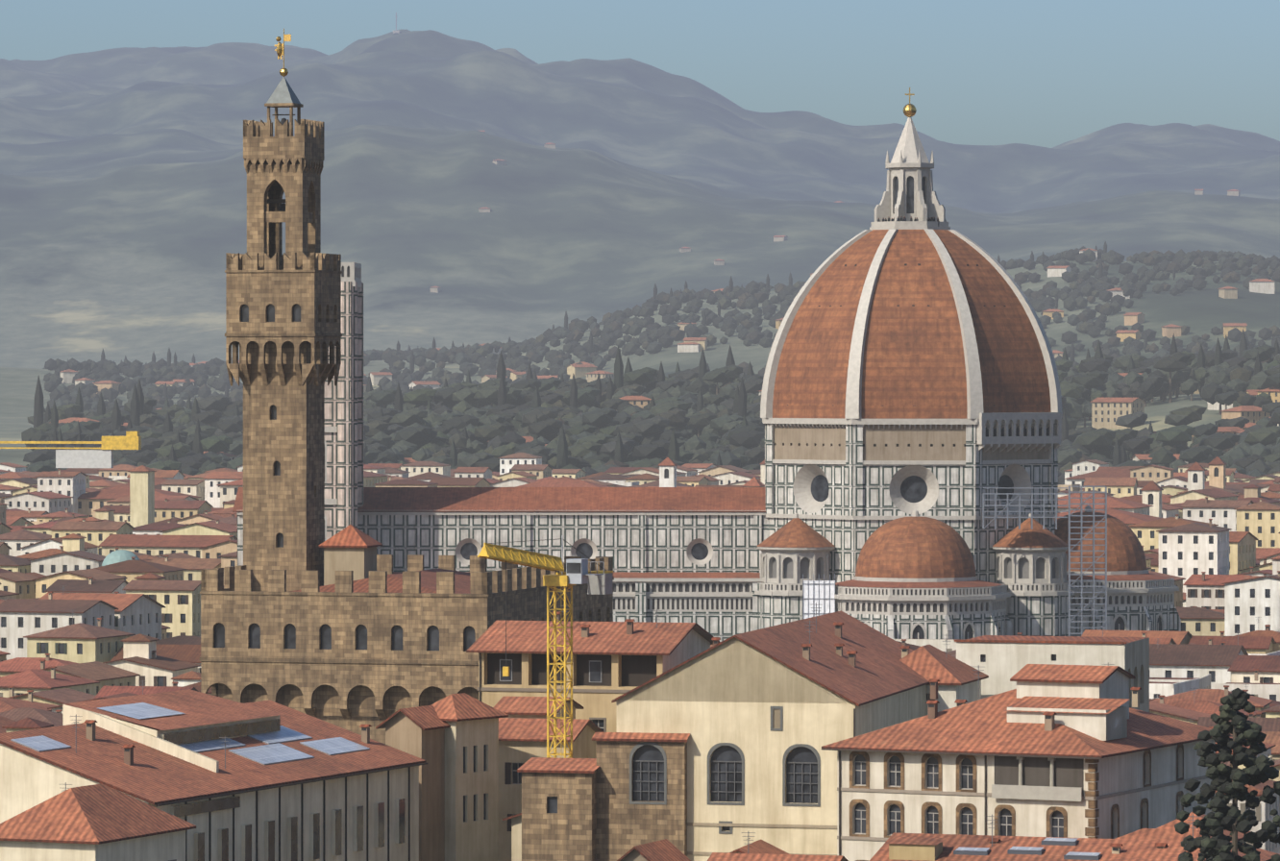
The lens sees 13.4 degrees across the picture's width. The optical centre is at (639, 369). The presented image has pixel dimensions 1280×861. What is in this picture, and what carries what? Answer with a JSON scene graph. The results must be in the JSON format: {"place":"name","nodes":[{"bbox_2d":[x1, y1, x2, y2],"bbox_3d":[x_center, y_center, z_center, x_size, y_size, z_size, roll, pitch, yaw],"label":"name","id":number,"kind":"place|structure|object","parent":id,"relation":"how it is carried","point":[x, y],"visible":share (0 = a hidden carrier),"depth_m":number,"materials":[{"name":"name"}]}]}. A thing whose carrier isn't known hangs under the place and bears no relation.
{"place":"outdoors","nodes":[
{"label":"outdoors","id":0,"kind":"place"},
{"bbox_2d":[0,29,1279,466],"bbox_3d":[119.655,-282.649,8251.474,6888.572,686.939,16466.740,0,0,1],"label":"terrain","id":1,"kind":"structure","parent":0,"point":[123,203],"depth_m":6834.06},
{"bbox_2d":[0,431,613,758],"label":"crane","id":2,"kind":"object","parent":1,"relation":"on","point":[597,581],"visible":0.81,"depth_m":467.23,"materials":[{"name":"paint"}]},
{"bbox_2d":[324,262,363,541],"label":"campanile","id":3,"kind":"structure","parent":1,"relation":"on","point":[343,449],"depth_m":941.74,"materials":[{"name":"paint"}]},
{"bbox_2d":[199,28,614,744],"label":"palace with tower","id":4,"kind":"structure","parent":1,"relation":"on","point":[348,628],"depth_m":545.41,"materials":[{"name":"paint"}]},
{"bbox_2d":[0,602,1279,860],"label":"buildings","id":5,"kind":"structure","parent":1,"relation":"on","point":[836,737],"depth_m":450.11,"materials":[{"name":"paint"}]},
{"bbox_2d":[0,452,1279,854],"bbox_3d":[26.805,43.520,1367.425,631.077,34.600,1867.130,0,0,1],"label":"city","id":6,"kind":"object","parent":1,"relation":"on","point":[100,581],"visible":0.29,"depth_m":1145.51,"materials":[{"name":"paint"}]},
{"bbox_2d":[21,241,1279,484],"bbox_3d":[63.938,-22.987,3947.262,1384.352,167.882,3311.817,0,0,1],"label":"hill trees","id":7,"kind":"object","parent":1,"relation":"on","point":[701,412],"visible":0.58,"depth_m":2797.26,"materials":[{"name":"plant"}]},
{"bbox_2d":[58,12,1279,464],"bbox_3d":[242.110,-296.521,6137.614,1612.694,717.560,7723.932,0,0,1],"label":"hillside houses","id":8,"kind":"structure","parent":1,"relation":"on","point":[1106,412],"depth_m":4062.29,"materials":[{"name":"paint"}]},
{"bbox_2d":[232,87,1181,641],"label":"cathedral","id":9,"kind":"structure","parent":1,"relation":"on","point":[911,403],"depth_m":944.69,"materials":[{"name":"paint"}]},
{"bbox_2d":[982,486,1107,636],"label":"scaffold","id":10,"kind":"object","parent":1,"relation":"on","point":[1093,528],"visible":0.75,"depth_m":926.69,"materials":[{"name":"steel"}]},
{"bbox_2d":[1174,688,1279,860],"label":"tree","id":11,"kind":"object","parent":1,"relation":"on","point":[1229,782],"visible":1,"depth_m":377.32,"materials":[{"name":"plant"}]},
{"bbox_2d":[0,0,1279,147],"label":"sky","id":12,"kind":"structure","parent":0,"point":[1044,73],"materials":[{"name":"blue"}]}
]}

